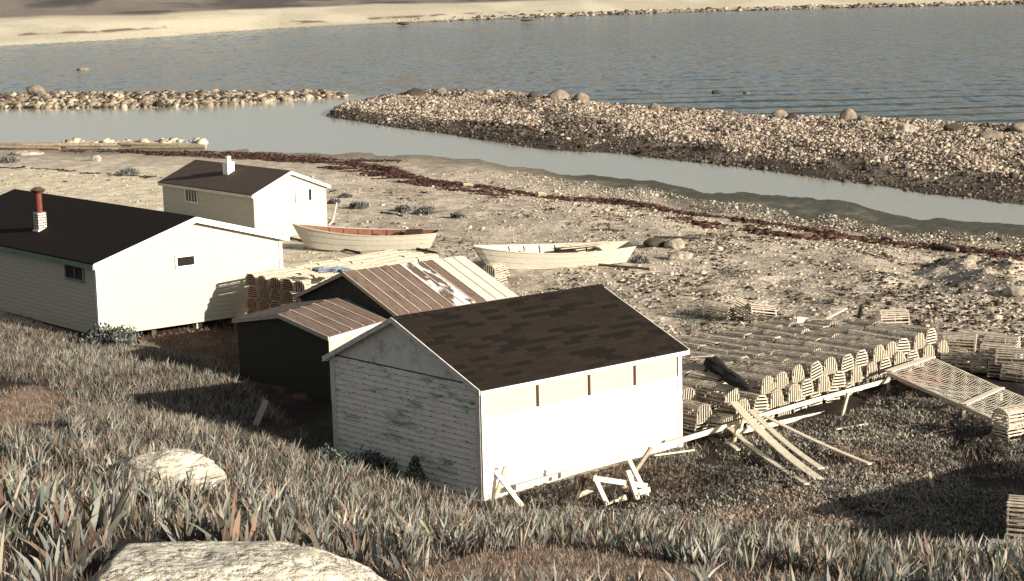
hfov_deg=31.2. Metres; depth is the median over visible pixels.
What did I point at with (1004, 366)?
lobster trap
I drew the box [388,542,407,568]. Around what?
iris plant
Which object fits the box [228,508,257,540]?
iris plant
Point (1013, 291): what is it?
boulder
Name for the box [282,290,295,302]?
lobster trap
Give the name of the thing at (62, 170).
seaweed
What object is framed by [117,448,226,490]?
granite boulder
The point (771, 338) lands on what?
lobster trap
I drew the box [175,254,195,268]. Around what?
window
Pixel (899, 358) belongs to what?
lobster trap
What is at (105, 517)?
iris plant
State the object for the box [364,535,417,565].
iris plant
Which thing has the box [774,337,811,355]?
lobster trap
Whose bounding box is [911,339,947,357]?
lobster trap
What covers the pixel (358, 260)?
lobster trap
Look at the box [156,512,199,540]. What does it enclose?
iris plant
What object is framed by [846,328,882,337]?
lobster trap
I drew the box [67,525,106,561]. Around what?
iris plant
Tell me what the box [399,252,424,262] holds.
lobster trap
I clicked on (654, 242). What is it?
boulder
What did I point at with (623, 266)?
skid pole
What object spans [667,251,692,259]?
boulder
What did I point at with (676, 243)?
boulder
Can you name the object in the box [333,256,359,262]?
lobster trap
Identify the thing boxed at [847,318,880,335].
lobster trap
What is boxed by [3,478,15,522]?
iris plant
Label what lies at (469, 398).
work shed
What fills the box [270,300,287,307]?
lobster trap
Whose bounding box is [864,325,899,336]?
lobster trap
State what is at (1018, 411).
lobster trap
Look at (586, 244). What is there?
loose plank
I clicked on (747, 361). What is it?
lobster trap
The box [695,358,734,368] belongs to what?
lobster trap
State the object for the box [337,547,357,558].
iris plant
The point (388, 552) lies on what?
iris plant
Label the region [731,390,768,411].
lobster trap
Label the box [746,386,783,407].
lobster trap
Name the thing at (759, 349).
lobster trap
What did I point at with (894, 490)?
weeds
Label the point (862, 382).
lobster trap
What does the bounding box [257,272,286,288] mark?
lobster trap
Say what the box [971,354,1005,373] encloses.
lobster trap
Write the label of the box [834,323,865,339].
lobster trap
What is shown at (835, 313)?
pale board
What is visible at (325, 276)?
lobster trap
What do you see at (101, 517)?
iris plant
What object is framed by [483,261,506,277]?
lobster trap
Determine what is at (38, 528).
iris plant
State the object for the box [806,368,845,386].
lobster trap
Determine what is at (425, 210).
beach shrub
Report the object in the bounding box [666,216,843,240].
seaweed
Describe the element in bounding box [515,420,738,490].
long rail
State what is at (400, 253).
lobster trap
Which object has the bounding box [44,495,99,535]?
iris plant
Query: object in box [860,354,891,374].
lobster trap
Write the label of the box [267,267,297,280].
lobster trap
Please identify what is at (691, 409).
lobster trap
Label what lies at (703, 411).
lobster trap
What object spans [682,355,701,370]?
lobster trap
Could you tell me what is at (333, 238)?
rowing boat
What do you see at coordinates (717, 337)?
lobster trap
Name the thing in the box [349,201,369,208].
beach shrub
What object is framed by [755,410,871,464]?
leaning plank
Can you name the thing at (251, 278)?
lobster trap
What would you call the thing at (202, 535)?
iris plant
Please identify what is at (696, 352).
lobster trap
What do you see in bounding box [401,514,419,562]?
iris plant
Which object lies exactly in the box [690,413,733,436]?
lobster trap
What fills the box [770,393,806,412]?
lobster trap
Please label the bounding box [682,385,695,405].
lobster trap
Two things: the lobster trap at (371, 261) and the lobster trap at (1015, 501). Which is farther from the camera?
the lobster trap at (371, 261)
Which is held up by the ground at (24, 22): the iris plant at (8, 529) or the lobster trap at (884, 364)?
the iris plant at (8, 529)
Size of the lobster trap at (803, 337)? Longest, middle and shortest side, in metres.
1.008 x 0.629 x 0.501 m
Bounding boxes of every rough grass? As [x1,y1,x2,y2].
[0,308,81,336]
[138,319,239,379]
[676,307,738,332]
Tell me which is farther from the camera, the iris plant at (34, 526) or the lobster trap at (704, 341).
the lobster trap at (704, 341)
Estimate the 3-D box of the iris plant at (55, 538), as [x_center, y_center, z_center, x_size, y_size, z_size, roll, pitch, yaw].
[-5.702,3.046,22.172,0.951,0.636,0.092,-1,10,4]
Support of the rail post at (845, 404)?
on the ground at (24, 22)
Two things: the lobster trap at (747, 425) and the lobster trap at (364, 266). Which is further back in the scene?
the lobster trap at (364, 266)
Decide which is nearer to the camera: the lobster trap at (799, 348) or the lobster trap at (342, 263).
the lobster trap at (799, 348)
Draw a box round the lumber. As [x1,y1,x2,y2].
[560,446,653,505]
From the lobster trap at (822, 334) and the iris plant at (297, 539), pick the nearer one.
the iris plant at (297, 539)
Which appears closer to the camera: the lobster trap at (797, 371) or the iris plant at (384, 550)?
the iris plant at (384, 550)
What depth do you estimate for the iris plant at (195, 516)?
26.31 m
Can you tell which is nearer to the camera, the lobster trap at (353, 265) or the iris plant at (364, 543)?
the iris plant at (364, 543)
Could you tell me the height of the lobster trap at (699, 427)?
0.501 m
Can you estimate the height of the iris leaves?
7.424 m
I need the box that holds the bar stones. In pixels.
[0,88,348,108]
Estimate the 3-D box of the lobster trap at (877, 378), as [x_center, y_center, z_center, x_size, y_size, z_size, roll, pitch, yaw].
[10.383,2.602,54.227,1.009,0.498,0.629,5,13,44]
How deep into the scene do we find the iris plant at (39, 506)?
23.96 m
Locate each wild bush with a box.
[312,443,355,467]
[352,444,397,476]
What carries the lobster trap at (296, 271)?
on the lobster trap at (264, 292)
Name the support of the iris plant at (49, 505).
on the ground at (24, 22)
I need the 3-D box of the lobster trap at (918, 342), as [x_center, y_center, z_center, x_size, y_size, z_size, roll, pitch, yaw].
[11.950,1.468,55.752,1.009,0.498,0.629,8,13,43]
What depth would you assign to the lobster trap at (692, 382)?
49.61 m
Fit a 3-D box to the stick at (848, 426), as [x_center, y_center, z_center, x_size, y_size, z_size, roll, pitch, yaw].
[8.931,3.578,48.285,1.059,0.035,0.035,-7,11,-30]
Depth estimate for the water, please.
270.40 m
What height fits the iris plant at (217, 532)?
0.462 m
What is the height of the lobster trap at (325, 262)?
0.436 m
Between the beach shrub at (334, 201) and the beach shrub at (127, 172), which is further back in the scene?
the beach shrub at (127, 172)
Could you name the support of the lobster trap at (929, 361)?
on the ground at (24, 22)
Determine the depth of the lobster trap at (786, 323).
57.78 m
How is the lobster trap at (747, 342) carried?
on the ground at (24, 22)
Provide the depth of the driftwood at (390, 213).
97.80 m
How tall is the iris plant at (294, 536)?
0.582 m
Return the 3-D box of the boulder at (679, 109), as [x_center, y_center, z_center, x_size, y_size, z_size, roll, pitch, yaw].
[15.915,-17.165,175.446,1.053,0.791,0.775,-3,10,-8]
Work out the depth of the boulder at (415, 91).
209.27 m
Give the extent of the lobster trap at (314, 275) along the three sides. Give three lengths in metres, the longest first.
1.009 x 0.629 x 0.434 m
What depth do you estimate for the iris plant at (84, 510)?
25.07 m
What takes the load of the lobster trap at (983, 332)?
on the lobster trap
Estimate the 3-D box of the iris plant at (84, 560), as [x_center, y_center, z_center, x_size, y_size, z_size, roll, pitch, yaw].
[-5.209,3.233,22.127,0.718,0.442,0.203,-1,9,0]
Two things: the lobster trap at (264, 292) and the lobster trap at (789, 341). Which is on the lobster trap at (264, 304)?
the lobster trap at (264, 292)
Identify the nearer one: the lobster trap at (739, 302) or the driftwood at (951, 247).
the lobster trap at (739, 302)
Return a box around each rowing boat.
[291,222,438,250]
[471,241,635,269]
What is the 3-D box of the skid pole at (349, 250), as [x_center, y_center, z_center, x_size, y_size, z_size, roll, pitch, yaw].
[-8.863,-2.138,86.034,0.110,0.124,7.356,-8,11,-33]
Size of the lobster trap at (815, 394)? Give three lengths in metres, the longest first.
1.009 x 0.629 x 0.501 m
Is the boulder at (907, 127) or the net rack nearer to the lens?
the net rack
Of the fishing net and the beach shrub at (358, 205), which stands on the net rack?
the fishing net
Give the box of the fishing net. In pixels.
[896,362,957,388]
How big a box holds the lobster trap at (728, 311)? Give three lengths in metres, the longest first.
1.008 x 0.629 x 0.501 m
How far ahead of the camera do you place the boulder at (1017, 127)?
145.62 m
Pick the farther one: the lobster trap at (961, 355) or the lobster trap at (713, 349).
the lobster trap at (961, 355)
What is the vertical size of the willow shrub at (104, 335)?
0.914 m
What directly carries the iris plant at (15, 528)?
on the ground at (24, 22)
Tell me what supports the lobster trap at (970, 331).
on the lobster trap at (977, 349)
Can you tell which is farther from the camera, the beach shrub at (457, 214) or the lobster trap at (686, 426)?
the beach shrub at (457, 214)
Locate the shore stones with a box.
[392,0,1023,21]
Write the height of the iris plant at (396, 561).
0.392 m
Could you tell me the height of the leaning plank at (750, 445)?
0.182 m
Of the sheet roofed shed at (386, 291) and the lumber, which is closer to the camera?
the lumber
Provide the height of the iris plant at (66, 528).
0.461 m
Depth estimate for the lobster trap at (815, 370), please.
51.69 m
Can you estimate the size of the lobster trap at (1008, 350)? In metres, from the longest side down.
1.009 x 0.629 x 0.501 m
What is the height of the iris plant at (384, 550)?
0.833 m
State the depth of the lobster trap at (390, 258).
67.39 m
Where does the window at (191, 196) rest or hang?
in the beach cabin
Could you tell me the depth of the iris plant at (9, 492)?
24.75 m
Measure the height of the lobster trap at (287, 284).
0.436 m
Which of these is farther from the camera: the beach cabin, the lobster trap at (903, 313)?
the beach cabin
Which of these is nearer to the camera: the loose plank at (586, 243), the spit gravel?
the loose plank at (586, 243)
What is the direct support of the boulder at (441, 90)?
on the ground at (24, 22)
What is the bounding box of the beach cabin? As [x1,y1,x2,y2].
[158,156,330,235]
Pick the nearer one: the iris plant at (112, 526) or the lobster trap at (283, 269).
the iris plant at (112, 526)
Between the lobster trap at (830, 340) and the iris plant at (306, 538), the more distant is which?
the lobster trap at (830, 340)
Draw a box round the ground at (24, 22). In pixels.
[0,0,1023,580]
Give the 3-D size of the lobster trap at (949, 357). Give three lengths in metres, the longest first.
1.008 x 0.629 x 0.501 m
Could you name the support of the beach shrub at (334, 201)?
on the ground at (24, 22)
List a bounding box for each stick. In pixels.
[654,449,694,455]
[728,442,739,450]
[836,423,864,429]
[857,306,862,321]
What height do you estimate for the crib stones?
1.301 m
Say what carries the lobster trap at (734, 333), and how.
on the lobster trap
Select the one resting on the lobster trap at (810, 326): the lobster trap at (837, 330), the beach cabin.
the lobster trap at (837, 330)
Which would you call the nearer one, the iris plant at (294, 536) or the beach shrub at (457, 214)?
the iris plant at (294, 536)
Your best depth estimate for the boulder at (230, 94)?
224.47 m
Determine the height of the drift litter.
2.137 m
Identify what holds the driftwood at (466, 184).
on the seaweed at (397, 171)
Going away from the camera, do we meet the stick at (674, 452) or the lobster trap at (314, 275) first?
the stick at (674, 452)
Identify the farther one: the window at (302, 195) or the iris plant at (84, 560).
the window at (302, 195)
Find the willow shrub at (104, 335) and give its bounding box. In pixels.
[76,321,142,349]
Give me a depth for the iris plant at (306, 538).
26.03 m
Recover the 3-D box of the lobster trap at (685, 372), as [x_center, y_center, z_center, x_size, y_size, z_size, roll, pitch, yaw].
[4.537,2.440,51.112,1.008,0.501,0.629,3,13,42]
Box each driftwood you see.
[328,202,336,224]
[380,211,402,215]
[462,183,472,186]
[534,192,546,196]
[590,229,618,230]
[634,271,662,274]
[654,236,700,238]
[880,235,894,240]
[942,244,958,250]
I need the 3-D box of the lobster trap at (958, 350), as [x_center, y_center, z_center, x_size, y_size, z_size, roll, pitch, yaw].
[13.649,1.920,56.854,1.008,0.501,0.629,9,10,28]
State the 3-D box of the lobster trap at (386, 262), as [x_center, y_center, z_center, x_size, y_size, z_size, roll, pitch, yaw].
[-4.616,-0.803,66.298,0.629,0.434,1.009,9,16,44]
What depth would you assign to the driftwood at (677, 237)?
86.44 m
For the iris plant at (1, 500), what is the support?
on the ground at (24, 22)
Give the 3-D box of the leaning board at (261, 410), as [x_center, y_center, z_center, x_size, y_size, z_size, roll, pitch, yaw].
[-6.753,3.324,49.199,0.515,0.825,0.100,-4,10,-16]
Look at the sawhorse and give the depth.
42.03 m
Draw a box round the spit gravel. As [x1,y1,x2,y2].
[326,88,1023,204]
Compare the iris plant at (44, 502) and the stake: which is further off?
the stake
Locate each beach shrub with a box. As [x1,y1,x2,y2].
[0,155,20,162]
[115,166,140,175]
[327,198,340,203]
[337,192,352,197]
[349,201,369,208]
[395,203,413,211]
[411,205,437,214]
[449,211,463,217]
[628,254,649,263]
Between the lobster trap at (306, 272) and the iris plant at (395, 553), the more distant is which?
the lobster trap at (306, 272)
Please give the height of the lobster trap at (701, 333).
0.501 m
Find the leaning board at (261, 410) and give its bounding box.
[252,399,268,425]
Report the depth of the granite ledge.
22.44 m
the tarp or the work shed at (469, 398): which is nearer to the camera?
the work shed at (469, 398)
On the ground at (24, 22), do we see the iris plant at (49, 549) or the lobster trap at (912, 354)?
the iris plant at (49, 549)
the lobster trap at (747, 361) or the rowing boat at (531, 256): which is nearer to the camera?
the lobster trap at (747, 361)
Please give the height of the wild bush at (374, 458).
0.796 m
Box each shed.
[232,298,386,401]
[293,256,518,318]
[322,284,689,500]
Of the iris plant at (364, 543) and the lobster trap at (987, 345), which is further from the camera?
the lobster trap at (987, 345)
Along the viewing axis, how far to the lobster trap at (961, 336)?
56.55 m
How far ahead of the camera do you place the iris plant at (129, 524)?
25.55 m
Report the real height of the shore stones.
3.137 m
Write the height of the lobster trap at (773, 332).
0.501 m
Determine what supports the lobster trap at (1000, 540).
on the lobster trap
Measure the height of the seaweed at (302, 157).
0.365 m
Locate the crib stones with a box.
[62,137,207,142]
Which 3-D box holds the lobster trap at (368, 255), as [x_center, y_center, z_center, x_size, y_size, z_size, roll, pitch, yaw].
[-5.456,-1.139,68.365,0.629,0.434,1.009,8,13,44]
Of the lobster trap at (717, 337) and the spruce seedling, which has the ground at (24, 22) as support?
the spruce seedling
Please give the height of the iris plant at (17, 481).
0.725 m
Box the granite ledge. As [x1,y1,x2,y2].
[91,541,386,580]
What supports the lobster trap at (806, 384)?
on the lobster trap at (815, 394)
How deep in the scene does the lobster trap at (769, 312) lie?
64.29 m
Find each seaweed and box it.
[0,147,214,153]
[0,166,164,177]
[144,153,1023,259]
[216,151,406,163]
[318,165,514,198]
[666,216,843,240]
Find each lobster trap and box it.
[245,269,275,285]
[245,296,270,309]
[246,284,270,297]
[246,308,257,313]
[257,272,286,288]
[258,286,281,299]
[258,299,271,310]
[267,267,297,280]
[269,273,298,290]
[269,289,284,301]
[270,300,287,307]
[281,268,310,281]
[281,275,313,291]
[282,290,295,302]
[292,263,317,271]
[293,270,314,279]
[293,277,323,292]
[303,265,330,270]
[307,272,334,283]
[314,260,340,265]
[316,273,338,283]
[323,261,350,274]
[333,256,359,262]
[342,262,363,268]
[346,258,372,265]
[351,264,374,268]
[354,253,377,259]
[356,259,384,267]
[365,254,391,260]
[371,250,398,255]
[375,260,396,265]
[376,256,402,262]
[383,261,407,265]
[386,251,411,257]
[390,257,417,261]
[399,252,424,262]
[410,253,438,261]
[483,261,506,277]
[491,271,507,284]
[498,265,509,279]
[675,336,701,341]
[679,340,705,355]
[682,349,719,364]
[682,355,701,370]
[682,362,707,377]
[682,369,695,385]
[682,377,708,398]
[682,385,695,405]
[682,398,700,415]
[682,399,711,423]
[682,414,710,435]
[683,415,693,429]
[687,337,721,353]
[687,370,726,392]
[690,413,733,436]
[691,331,722,339]
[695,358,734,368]
[696,380,738,405]
[700,345,737,360]
[702,299,734,318]
[704,333,739,351]
[707,369,746,389]
[707,393,749,418]
[710,412,738,431]
[713,353,749,364]
[717,341,750,353]
[718,330,751,341]
[719,407,758,427]
[725,363,760,383]
[728,349,765,365]
[730,297,761,320]
[731,338,766,349]
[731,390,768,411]
[732,371,773,394]
[736,326,769,336]
[736,358,772,373]
[743,303,776,320]
[745,345,779,357]
[746,334,781,349]
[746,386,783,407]
[748,365,787,388]
[749,321,781,334]
[749,402,774,420]
[751,400,790,416]
[754,354,793,372]
[758,342,789,351]
[761,329,795,344]
[763,319,799,335]
[763,361,803,383]
[766,382,801,402]
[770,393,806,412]
[773,349,808,368]
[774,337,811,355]
[774,375,813,396]
[775,326,810,339]
[783,358,823,380]
[785,390,821,405]
[786,345,823,358]
[788,333,824,349]
[796,322,828,340]
[800,354,836,374]
[800,372,829,392]
[803,340,839,350]
[804,318,837,329]
[805,330,840,347]
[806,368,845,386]
[813,383,839,402]
[814,349,853,372]
[817,378,855,397]
[818,327,852,338]
[820,337,855,351]
[829,345,867,365]
[830,363,861,383]
[830,374,869,392]
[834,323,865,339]
[834,334,870,351]
[840,360,877,378]
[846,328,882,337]
[846,340,884,361]
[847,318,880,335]
[847,370,883,387]
[859,336,896,357]
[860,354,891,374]
[861,366,896,379]
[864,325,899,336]
[868,350,905,366]
[869,317,900,331]
[875,308,909,324]
[875,323,910,334]
[875,334,909,353]
[878,363,912,375]
[879,320,908,325]
[883,347,918,365]
[887,329,924,349]
[900,325,936,343]
[904,343,934,357]
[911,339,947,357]
[912,362,924,369]
[918,353,939,365]
[934,344,970,361]
[940,352,974,370]
[942,331,977,351]
[948,342,979,354]
[954,353,990,371]
[956,328,992,347]
[970,330,1006,348]
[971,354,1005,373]
[979,342,1016,360]
[983,333,1020,351]
[987,358,1023,378]
[988,539,1023,548]
[991,403,1023,428]
[991,419,1023,442]
[995,347,1023,365]
[1000,363,1023,381]
[1005,515,1023,541]
[1006,494,1023,525]
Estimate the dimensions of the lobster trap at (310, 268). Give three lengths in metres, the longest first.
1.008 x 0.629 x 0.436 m
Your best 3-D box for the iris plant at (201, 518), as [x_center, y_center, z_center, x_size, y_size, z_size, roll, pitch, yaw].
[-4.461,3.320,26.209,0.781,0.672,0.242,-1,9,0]
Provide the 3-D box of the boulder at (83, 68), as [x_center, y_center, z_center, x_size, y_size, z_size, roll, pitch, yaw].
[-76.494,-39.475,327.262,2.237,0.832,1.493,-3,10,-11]
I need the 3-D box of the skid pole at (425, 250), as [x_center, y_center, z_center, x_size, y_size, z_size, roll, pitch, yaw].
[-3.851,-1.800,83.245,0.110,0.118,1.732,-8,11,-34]
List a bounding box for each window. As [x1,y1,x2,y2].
[64,264,84,282]
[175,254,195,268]
[185,189,197,202]
[295,188,312,202]
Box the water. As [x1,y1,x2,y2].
[0,4,1023,224]
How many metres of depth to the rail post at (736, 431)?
47.46 m
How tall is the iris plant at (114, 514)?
0.864 m
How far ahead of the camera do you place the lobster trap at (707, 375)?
50.28 m
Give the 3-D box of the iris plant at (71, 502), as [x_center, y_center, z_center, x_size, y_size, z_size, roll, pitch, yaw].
[-5.728,2.945,24.626,0.806,0.683,0.345,-5,10,-21]
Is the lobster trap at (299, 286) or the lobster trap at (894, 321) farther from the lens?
the lobster trap at (299, 286)
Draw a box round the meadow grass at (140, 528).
[0,320,1022,580]
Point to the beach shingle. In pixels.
(736, 227)
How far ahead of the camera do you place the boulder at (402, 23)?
632.37 m
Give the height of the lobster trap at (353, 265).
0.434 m
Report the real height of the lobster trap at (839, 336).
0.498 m
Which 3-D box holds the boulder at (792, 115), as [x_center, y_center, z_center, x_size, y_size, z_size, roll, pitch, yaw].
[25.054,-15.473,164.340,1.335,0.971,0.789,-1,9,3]
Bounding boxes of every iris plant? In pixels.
[0,475,18,510]
[0,479,73,532]
[0,486,2,514]
[0,502,8,524]
[0,505,30,542]
[0,525,4,578]
[1,519,76,564]
[3,477,21,507]
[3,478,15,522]
[4,511,15,541]
[12,495,29,519]
[13,550,23,579]
[16,508,47,543]
[18,513,81,571]
[20,498,97,535]
[21,488,47,521]
[21,508,54,539]
[31,533,62,574]
[35,473,58,518]
[38,485,80,529]
[43,505,74,539]
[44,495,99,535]
[46,530,73,572]
[53,488,110,523]
[53,506,76,545]
[56,476,133,529]
[57,542,105,575]
[60,515,89,550]
[65,507,128,546]
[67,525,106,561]
[72,479,133,536]
[78,494,102,525]
[78,500,106,530]
[87,538,121,568]
[89,498,108,536]
[98,495,109,521]
[113,504,134,534]
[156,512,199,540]
[158,503,189,541]
[173,501,226,537]
[186,491,239,540]
[189,509,216,540]
[191,522,208,540]
[192,513,231,538]
[196,521,225,540]
[203,510,217,532]
[211,523,240,540]
[212,496,228,535]
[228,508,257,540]
[264,517,290,540]
[273,521,298,542]
[275,531,318,545]
[286,524,318,545]
[288,511,330,550]
[296,528,334,548]
[336,524,378,563]
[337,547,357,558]
[340,525,367,563]
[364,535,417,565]
[367,526,380,571]
[374,550,428,574]
[376,534,416,559]
[377,518,396,569]
[380,529,416,561]
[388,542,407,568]
[391,532,420,564]
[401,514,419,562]
[405,529,422,562]
[413,534,430,571]
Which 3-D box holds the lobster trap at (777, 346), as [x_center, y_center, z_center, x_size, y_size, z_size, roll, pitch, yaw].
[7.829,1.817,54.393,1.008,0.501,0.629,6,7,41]
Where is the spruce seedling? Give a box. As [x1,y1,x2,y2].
[403,454,429,484]
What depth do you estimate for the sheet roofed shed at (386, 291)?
57.11 m
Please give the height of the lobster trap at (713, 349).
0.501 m
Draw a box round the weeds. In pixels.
[516,385,1023,549]
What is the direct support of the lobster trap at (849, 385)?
on the ground at (24, 22)
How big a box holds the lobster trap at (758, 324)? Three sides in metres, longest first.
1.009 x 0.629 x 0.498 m
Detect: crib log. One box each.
[0,142,67,144]
[0,146,59,149]
[23,143,125,146]
[79,141,155,142]
[119,141,205,145]
[131,146,206,148]
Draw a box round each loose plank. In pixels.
[560,243,610,248]
[563,242,609,246]
[565,241,607,244]
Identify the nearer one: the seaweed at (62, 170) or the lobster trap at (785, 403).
the lobster trap at (785, 403)
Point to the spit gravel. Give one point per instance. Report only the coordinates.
(642, 121)
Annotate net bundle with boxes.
[704,356,750,391]
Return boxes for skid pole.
[290,237,361,253]
[416,248,437,253]
[598,263,649,269]
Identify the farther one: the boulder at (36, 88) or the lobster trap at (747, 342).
the boulder at (36, 88)
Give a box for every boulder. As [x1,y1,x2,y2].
[10,150,44,155]
[26,85,45,92]
[77,67,88,69]
[89,155,100,160]
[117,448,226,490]
[226,93,236,96]
[396,22,409,24]
[404,88,425,95]
[434,88,446,93]
[483,89,493,94]
[526,91,538,97]
[547,89,568,98]
[571,92,588,101]
[643,237,665,247]
[648,103,660,108]
[664,238,684,248]
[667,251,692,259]
[673,107,683,111]
[772,109,787,117]
[785,112,798,118]
[839,108,856,118]
[857,115,871,120]
[896,123,915,131]
[943,123,962,130]
[975,130,1003,139]
[1002,286,1023,296]
[1010,122,1023,131]
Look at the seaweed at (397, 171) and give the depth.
109.45 m
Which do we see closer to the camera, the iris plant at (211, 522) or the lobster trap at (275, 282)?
the iris plant at (211, 522)
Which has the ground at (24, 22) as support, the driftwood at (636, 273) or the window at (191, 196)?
the driftwood at (636, 273)
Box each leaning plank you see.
[727,426,808,484]
[729,401,823,479]
[747,409,824,468]
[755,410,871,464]
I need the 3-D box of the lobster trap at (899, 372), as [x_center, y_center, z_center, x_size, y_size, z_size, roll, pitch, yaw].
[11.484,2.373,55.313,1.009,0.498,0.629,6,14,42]
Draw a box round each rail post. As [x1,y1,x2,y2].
[732,423,739,442]
[737,419,744,438]
[840,393,849,415]
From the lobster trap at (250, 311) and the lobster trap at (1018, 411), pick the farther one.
the lobster trap at (250, 311)
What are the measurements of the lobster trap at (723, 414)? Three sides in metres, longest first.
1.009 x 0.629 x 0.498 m
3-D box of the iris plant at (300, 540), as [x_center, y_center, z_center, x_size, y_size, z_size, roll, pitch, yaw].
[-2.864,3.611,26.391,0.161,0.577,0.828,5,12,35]
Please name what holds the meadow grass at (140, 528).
on the ground at (24, 22)
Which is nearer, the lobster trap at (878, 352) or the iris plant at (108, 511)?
the iris plant at (108, 511)
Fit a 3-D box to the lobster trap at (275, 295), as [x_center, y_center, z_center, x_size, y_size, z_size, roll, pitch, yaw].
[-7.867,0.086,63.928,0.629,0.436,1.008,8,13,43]
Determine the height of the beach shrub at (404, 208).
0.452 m
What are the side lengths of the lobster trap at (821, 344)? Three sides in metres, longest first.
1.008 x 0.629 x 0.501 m
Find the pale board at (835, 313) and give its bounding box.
[824,308,847,318]
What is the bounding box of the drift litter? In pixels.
[326,188,1023,351]
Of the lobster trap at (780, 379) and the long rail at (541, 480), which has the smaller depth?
the long rail at (541, 480)
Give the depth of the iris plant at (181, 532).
25.67 m
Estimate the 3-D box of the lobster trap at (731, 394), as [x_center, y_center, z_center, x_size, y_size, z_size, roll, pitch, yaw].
[5.514,2.729,49.243,1.009,0.498,0.629,10,13,43]
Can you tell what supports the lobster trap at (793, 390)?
on the lobster trap at (785, 403)
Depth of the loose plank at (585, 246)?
77.95 m
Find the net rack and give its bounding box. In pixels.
[884,356,1023,434]
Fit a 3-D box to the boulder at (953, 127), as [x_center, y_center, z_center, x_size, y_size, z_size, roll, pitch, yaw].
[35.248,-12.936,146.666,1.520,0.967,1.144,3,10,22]
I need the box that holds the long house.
[0,187,289,334]
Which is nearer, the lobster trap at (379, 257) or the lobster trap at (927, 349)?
the lobster trap at (927, 349)
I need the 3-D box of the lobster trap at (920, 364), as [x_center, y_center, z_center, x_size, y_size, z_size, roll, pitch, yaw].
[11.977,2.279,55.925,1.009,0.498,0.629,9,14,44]
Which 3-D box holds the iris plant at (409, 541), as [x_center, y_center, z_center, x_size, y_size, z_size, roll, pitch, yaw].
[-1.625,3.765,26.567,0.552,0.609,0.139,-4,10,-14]
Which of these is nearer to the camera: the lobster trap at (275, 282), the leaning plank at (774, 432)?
the leaning plank at (774, 432)
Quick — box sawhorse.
[493,466,523,506]
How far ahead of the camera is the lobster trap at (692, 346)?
54.50 m
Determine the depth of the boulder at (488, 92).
209.04 m
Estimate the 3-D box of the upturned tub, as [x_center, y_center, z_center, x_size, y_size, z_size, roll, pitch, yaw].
[10.151,1.058,62.505,1.137,0.425,0.420,-4,10,-17]
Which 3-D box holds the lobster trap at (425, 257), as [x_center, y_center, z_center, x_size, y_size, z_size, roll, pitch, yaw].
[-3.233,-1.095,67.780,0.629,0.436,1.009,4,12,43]
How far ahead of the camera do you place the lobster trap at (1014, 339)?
56.32 m
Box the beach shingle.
[0,171,1023,436]
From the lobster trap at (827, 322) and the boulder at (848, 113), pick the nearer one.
the lobster trap at (827, 322)
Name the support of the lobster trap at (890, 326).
on the ground at (24, 22)
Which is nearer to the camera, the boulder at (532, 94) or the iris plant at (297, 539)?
the iris plant at (297, 539)
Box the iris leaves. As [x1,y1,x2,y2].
[0,322,1023,580]
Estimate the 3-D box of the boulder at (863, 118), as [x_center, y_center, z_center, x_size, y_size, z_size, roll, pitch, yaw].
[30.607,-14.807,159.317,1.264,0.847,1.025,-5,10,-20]
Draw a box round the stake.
[928,471,934,490]
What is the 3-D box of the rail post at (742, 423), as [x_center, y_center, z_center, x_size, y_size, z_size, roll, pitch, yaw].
[5.972,3.663,48.023,0.257,0.637,0.099,-3,10,-7]
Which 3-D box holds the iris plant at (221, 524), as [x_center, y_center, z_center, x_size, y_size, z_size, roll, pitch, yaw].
[-4.093,3.223,25.442,0.862,0.946,0.585,-20,21,-63]
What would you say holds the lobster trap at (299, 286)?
on the lobster trap
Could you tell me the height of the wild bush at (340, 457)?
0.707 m
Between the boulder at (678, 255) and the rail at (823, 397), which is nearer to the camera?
the rail at (823, 397)
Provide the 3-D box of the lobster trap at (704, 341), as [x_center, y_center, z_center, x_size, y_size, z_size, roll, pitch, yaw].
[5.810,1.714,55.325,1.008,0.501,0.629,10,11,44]
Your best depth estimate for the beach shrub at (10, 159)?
144.42 m
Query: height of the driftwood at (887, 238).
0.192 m
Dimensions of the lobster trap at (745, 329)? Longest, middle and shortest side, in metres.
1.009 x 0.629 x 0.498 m
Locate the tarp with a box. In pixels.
[312,266,351,272]
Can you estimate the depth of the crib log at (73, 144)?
162.25 m
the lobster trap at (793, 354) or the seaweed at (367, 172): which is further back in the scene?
the seaweed at (367, 172)
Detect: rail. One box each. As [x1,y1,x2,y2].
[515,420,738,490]
[738,411,823,433]
[739,378,890,423]
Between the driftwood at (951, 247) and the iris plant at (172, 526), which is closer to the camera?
the iris plant at (172, 526)
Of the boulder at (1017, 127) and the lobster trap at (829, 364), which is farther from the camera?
the boulder at (1017, 127)
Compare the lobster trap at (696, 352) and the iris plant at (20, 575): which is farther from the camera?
the lobster trap at (696, 352)
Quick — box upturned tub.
[796,317,818,322]
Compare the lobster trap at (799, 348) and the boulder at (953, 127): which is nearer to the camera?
the lobster trap at (799, 348)
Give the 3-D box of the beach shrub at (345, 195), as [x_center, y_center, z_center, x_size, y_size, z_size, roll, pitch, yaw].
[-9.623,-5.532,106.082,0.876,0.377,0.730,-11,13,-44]
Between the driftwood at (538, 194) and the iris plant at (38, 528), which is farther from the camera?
the driftwood at (538, 194)
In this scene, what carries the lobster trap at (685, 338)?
on the ground at (24, 22)
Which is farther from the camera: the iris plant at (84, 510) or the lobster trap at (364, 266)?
the lobster trap at (364, 266)

